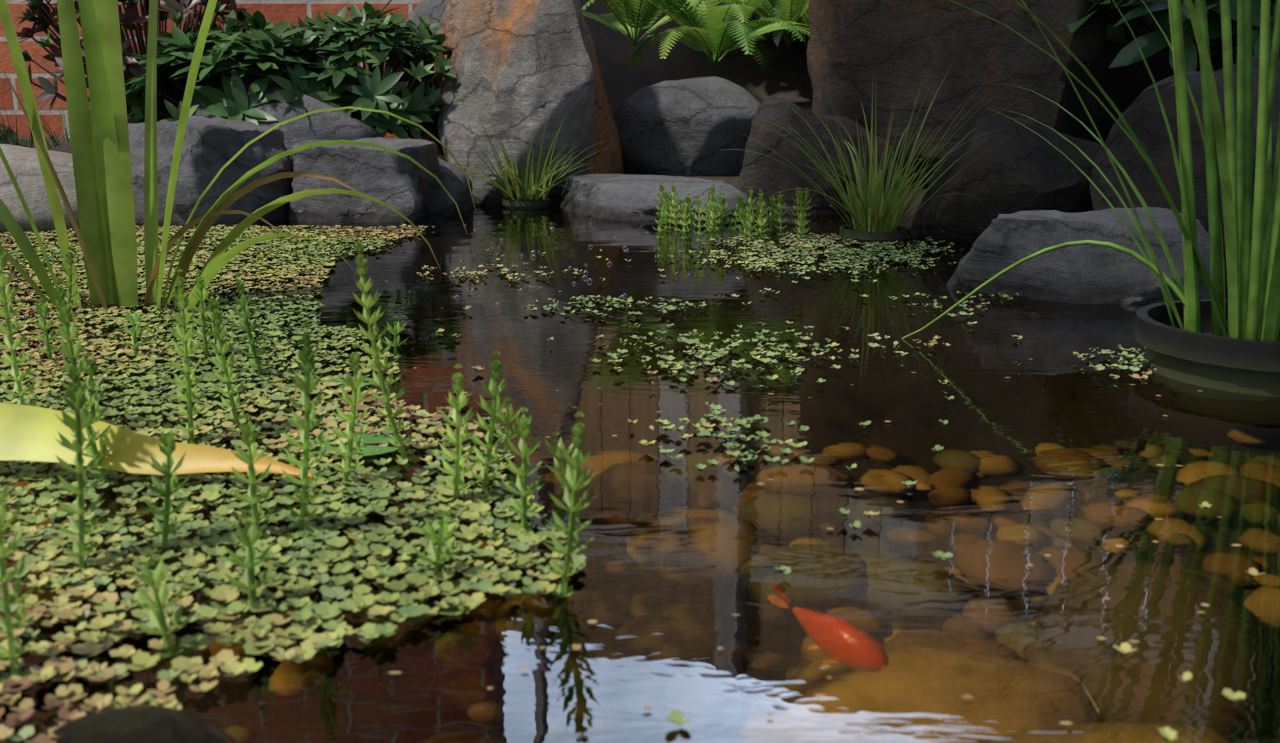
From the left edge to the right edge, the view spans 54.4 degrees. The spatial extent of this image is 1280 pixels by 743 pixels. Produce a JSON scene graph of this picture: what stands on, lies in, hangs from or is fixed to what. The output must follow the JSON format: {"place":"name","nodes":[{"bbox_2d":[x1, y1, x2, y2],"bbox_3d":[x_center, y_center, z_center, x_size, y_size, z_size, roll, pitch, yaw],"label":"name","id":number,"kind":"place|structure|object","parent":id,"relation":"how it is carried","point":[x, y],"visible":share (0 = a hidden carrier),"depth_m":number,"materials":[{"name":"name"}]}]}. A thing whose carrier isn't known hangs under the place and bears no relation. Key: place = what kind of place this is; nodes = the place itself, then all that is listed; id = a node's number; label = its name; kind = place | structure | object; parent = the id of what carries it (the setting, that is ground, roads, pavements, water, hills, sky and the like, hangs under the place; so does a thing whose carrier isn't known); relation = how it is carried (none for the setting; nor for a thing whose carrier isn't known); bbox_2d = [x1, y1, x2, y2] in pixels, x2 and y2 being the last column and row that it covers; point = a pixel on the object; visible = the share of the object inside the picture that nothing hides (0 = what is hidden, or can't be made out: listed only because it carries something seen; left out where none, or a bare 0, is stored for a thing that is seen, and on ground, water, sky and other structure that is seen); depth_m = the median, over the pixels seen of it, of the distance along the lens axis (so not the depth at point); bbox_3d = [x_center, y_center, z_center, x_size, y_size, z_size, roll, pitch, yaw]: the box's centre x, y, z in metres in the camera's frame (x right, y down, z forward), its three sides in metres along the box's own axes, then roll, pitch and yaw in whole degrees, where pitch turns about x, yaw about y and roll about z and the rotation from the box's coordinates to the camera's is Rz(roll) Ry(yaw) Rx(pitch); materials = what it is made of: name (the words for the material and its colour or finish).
{"place":"outdoors","nodes":[
{"label":"outdoors","id":0,"kind":"place"},
{"bbox_2d":[17,0,927,216],"bbox_3d":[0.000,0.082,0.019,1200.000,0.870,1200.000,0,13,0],"label":"ground","id":1,"kind":"structure","parent":0,"point":[785,75],"depth_m":3.35,"materials":[{"name":"soil"}]},
{"bbox_2d":[0,129,15,145],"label":"shrub leaves","id":2,"kind":"object","parent":1,"relation":"on","point":[8,134],"visible":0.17,"depth_m":2.53,"materials":[{"name":"green plant"}]},
{"bbox_2d":[0,123,30,147],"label":"low shrub","id":3,"kind":"object","parent":1,"relation":"on","point":[21,141],"visible":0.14,"depth_m":2.60,"materials":[{"name":"green plant"}]},
{"bbox_2d":[0,86,69,149],"bbox_3d":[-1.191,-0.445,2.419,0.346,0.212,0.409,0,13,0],"label":"grass","id":4,"kind":"structure","parent":1,"relation":"on","point":[16,140],"depth_m":2.38,"materials":[{"name":"green plant"}]},
{"bbox_2d":[0,143,79,232],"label":"bank rock","id":5,"kind":"object","parent":1,"relation":"on","point":[24,164],"visible":0.23,"depth_m":2.03,"materials":[{"name":"grey stone"}]},
{"bbox_2d":[49,141,71,153],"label":"ledge rock","id":6,"kind":"object","parent":5,"relation":"on","point":[65,147],"visible":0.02,"depth_m":2.18,"materials":[{"name":"grey stone"}]},
{"bbox_2d":[8,0,250,119],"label":"shrub","id":7,"kind":"object","parent":1,"relation":"on","point":[127,17],"depth_m":2.57,"materials":[{"name":"green plant"}]},
{"bbox_2d":[16,0,243,62],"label":"red shrub new leaves","id":8,"kind":"object","parent":7,"relation":"on","point":[177,18],"visible":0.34,"depth_m":2.53,"materials":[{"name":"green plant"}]},
{"bbox_2d":[127,116,292,229],"bbox_3d":[-0.788,-0.285,2.221,0.327,0.336,0.306,0,13,0],"label":"ledge rock","id":9,"kind":"object","parent":1,"relation":"on","point":[211,147],"visible":0.43,"depth_m":2.11,"materials":[{"name":"stone"}]},
{"bbox_2d":[0,0,422,139],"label":"brick wall","id":10,"kind":"structure","parent":1,"relation":"on","point":[274,11],"depth_m":2.90,"materials":[{"name":"red brick"}]},
{"bbox_2d":[124,8,380,125],"bbox_3d":[-0.789,-0.582,2.557,0.568,0.316,0.492,0,13,0],"label":"rhododendron shrub","id":11,"kind":"object","parent":1,"relation":"on","point":[261,42],"depth_m":2.42,"materials":[{"name":"green plant"}]},
{"bbox_2d":[129,30,341,121],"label":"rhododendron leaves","id":12,"kind":"object","parent":11,"relation":"attached to","point":[173,111],"visible":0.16,"depth_m":2.40,"materials":[{"name":"green plant"}]},
{"bbox_2d":[169,74,380,167],"bbox_3d":[-0.711,-0.455,2.506,0.471,0.278,0.298,0,13,0],"label":"ledge rock","id":13,"kind":"object","parent":1,"relation":"on","point":[335,125],"visible":0.15,"depth_m":2.39,"materials":[{"name":"stone"}]},
{"bbox_2d":[244,0,451,139],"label":"pittosporum shrub","id":14,"kind":"object","parent":1,"relation":"on","point":[376,92],"depth_m":2.49,"materials":[{"name":"green plant"}]},
{"bbox_2d":[288,136,438,222],"bbox_3d":[-0.511,-0.295,2.304,0.271,0.269,0.238,0,13,0],"label":"ledge rock","id":15,"kind":"object","parent":1,"relation":"on","point":[403,186],"visible":0.56,"depth_m":2.19,"materials":[{"name":"stone"}]},
{"bbox_2d":[273,11,457,116],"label":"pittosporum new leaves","id":16,"kind":"object","parent":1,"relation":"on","point":[418,73],"visible":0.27,"depth_m":2.52,"materials":[{"name":"green plant"}]},
{"bbox_2d":[390,0,449,162],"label":"rock","id":17,"kind":"object","parent":1,"relation":"on","point":[433,11],"visible":0.01,"depth_m":2.82,"materials":[{"name":"stone"}]},
{"bbox_2d":[428,157,474,214],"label":"ledge rock","id":18,"kind":"object","parent":1,"relation":"on","point":[451,177],"visible":0.28,"depth_m":2.34,"materials":[{"name":"stone"}]},
{"bbox_2d":[430,0,623,205],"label":"boulder","id":19,"kind":"object","parent":1,"relation":"on","point":[520,69],"visible":0.52,"depth_m":2.46,"materials":[{"name":"grey stone"}]},
{"bbox_2d":[558,173,760,221],"bbox_3d":[0.039,-0.295,2.413,0.409,0.165,0.420,0,13,0],"label":"rock slab","id":20,"kind":"object","parent":1,"relation":"on","point":[615,196],"visible":0.52,"depth_m":2.27,"materials":[{"name":"stone"}]},
{"bbox_2d":[613,76,760,176],"bbox_3d":[0.115,-0.500,2.813,0.402,0.325,0.319,0,13,0],"label":"round rock","id":21,"kind":"object","parent":1,"relation":"on","point":[692,126],"visible":0.56,"depth_m":2.69,"materials":[{"name":"stone"}]},
{"bbox_2d":[581,0,810,71],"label":"fern fronds","id":22,"kind":"object","parent":1,"relation":"on","point":[719,35],"visible":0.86,"depth_m":2.91,"materials":[{"name":"green plant"}]},
{"bbox_2d":[673,0,810,46],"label":"fern","id":23,"kind":"object","parent":1,"relation":"on","point":[777,35],"depth_m":3.22,"materials":[{"name":"green plant"}]},
{"bbox_2d":[737,96,899,214],"bbox_3d":[0.328,-0.358,2.402,0.324,0.338,0.219,-10,16,-35],"label":"shore rock","id":24,"kind":"object","parent":1,"relation":"on","point":[768,177],"visible":0.52,"depth_m":2.30,"materials":[{"name":"grey stone"}]},
{"bbox_2d":[806,0,1150,185],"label":"rock","id":25,"kind":"object","parent":1,"relation":"on","point":[891,51],"visible":0.38,"depth_m":2.30,"materials":[{"name":"grey stone"}]},
{"bbox_2d":[909,116,1102,241],"bbox_3d":[0.606,-0.247,1.993,0.329,0.321,0.258,-10,17,-37],"label":"shore rock","id":26,"kind":"object","parent":1,"relation":"on","point":[1022,168],"visible":0.47,"depth_m":1.88,"materials":[{"name":"grey stone"}]},
{"bbox_2d":[1089,55,1279,259],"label":"shore rock","id":27,"kind":"object","parent":1,"relation":"on","point":[1142,115],"visible":0.26,"depth_m":1.74,"materials":[{"name":"grey stone"}]},
{"bbox_2d":[1123,9,1257,112],"bbox_3d":[1.107,-0.469,2.475,0.421,0.632,0.452,0,13,0],"label":"rock","id":28,"kind":"object","parent":1,"relation":"on","point":[1161,69],"visible":0.02,"depth_m":2.29,"materials":[{"name":"grey stone"}]},
{"bbox_2d":[1234,26,1279,64],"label":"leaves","id":29,"kind":"object","parent":1,"relation":"on","point":[1236,60],"depth_m":2.00,"materials":[{"name":"green plant"}]},
{"bbox_2d":[0,202,1279,742],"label":"pond water","id":30,"kind":"structure","parent":0,"point":[1057,450],"depth_m":0.71,"materials":[{"name":"brown liquid"}]},
{"bbox_2d":[45,704,227,742],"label":"foreground rock","id":31,"kind":"object","parent":30,"relation":"in","point":[144,723],"visible":1,"depth_m":0.47,"materials":[{"name":"grey stone"}]},
{"bbox_2d":[0,402,311,480],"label":"fallen leaf","id":32,"kind":"object","parent":30,"relation":"on","point":[27,433],"visible":0.8,"depth_m":0.77,"materials":[{"name":"yellow plant"}]},
{"bbox_2d":[0,65,377,309],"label":"reed leaves","id":33,"kind":"object","parent":30,"relation":"on","point":[221,209],"visible":0.85,"depth_m":1.34,"materials":[{"name":"green plant"}]},
{"bbox_2d":[0,0,475,311],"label":"iris plant","id":34,"kind":"object","parent":30,"relation":"on","point":[99,142],"visible":0.84,"depth_m":1.34,"materials":[{"name":"green plant"}]},
{"bbox_2d":[308,376,398,456],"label":"lily pads","id":35,"kind":"object","parent":30,"relation":"on","point":[375,439],"visible":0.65,"depth_m":0.85,"materials":[{"name":"green plant"}]},
{"bbox_2d":[0,181,811,681],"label":"aquatic plants","id":36,"kind":"object","parent":30,"relation":"on","point":[79,404],"visible":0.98,"depth_m":0.73,"materials":[{"name":"green plant"}]},
{"bbox_2d":[501,197,549,208],"bbox_3d":[-0.225,-0.307,2.464,0.095,0.070,0.095,0,13,0],"label":"plant pot","id":37,"kind":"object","parent":30,"relation":"on","point":[541,203],"depth_m":2.42,"materials":[{"name":"plastic"}]},
{"bbox_2d":[438,108,606,200],"bbox_3d":[-0.229,-0.432,2.443,0.388,0.184,0.365,0,13,0],"label":"grass plant","id":38,"kind":"object","parent":37,"relation":"in","point":[524,191],"depth_m":2.41,"materials":[{"name":"green plant"}]},
{"bbox_2d":[452,216,688,305],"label":"floating leaves","id":39,"kind":"object","parent":30,"relation":"on","point":[569,266],"visible":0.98,"depth_m":1.68,"materials":[{"name":"green plant"}]},
{"bbox_2d":[0,224,1265,742],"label":"floating plants","id":40,"kind":"object","parent":30,"relation":"on","point":[252,637],"visible":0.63,"depth_m":0.74,"materials":[{"name":"green plant"}]},
{"bbox_2d":[388,291,1241,724],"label":"floating leaves","id":41,"kind":"object","parent":30,"relation":"on","point":[593,622],"visible":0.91,"depth_m":0.58,"materials":[{"name":"green plant"}]},
{"bbox_2d":[839,224,908,243],"bbox_3d":[0.366,-0.184,1.959,0.106,0.085,0.106,0,13,0],"label":"plant pot","id":42,"kind":"object","parent":30,"relation":"in","point":[898,235],"visible":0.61,"depth_m":1.91,"materials":[{"name":"plastic"}]},
{"bbox_2d":[728,57,1013,231],"bbox_3d":[0.359,-0.350,1.912,0.436,0.274,0.427,11,17,39],"label":"sedge","id":43,"kind":"object","parent":42,"relation":"in","point":[871,209],"visible":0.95,"depth_m":1.92,"materials":[{"name":"green plant"}]},
{"bbox_2d":[946,207,1210,304],"bbox_3d":[0.530,-0.070,1.512,0.329,0.255,0.214,0,13,0],"label":"flat rock","id":44,"kind":"object","parent":30,"relation":"in","point":[1090,274],"visible":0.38,"depth_m":1.43,"materials":[{"name":"stone"}]},
{"bbox_2d":[1135,299,1279,396],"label":"plant pot","id":45,"kind":"object","parent":30,"relation":"on","point":[1205,358],"visible":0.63,"depth_m":1.02,"materials":[{"name":"plastic"}]},
{"bbox_2d":[901,0,1279,342],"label":"papyrus plant","id":46,"kind":"object","parent":45,"relation":"in","point":[1252,235],"visible":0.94,"depth_m":1.06,"materials":[{"name":"green plant"}]},
{"bbox_2d":[1067,0,1276,71],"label":"shrub","id":47,"kind":"object","parent":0,"point":[1151,43],"depth_m":2.11,"materials":[{"name":"green plant"}]},
{"bbox_2d":[1088,0,1133,42],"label":"shrub new leaves","id":48,"kind":"object","parent":47,"relation":"attached to","point":[1116,34],"visible":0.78,"depth_m":2.21,"materials":[{"name":"green plant"}]}
]}

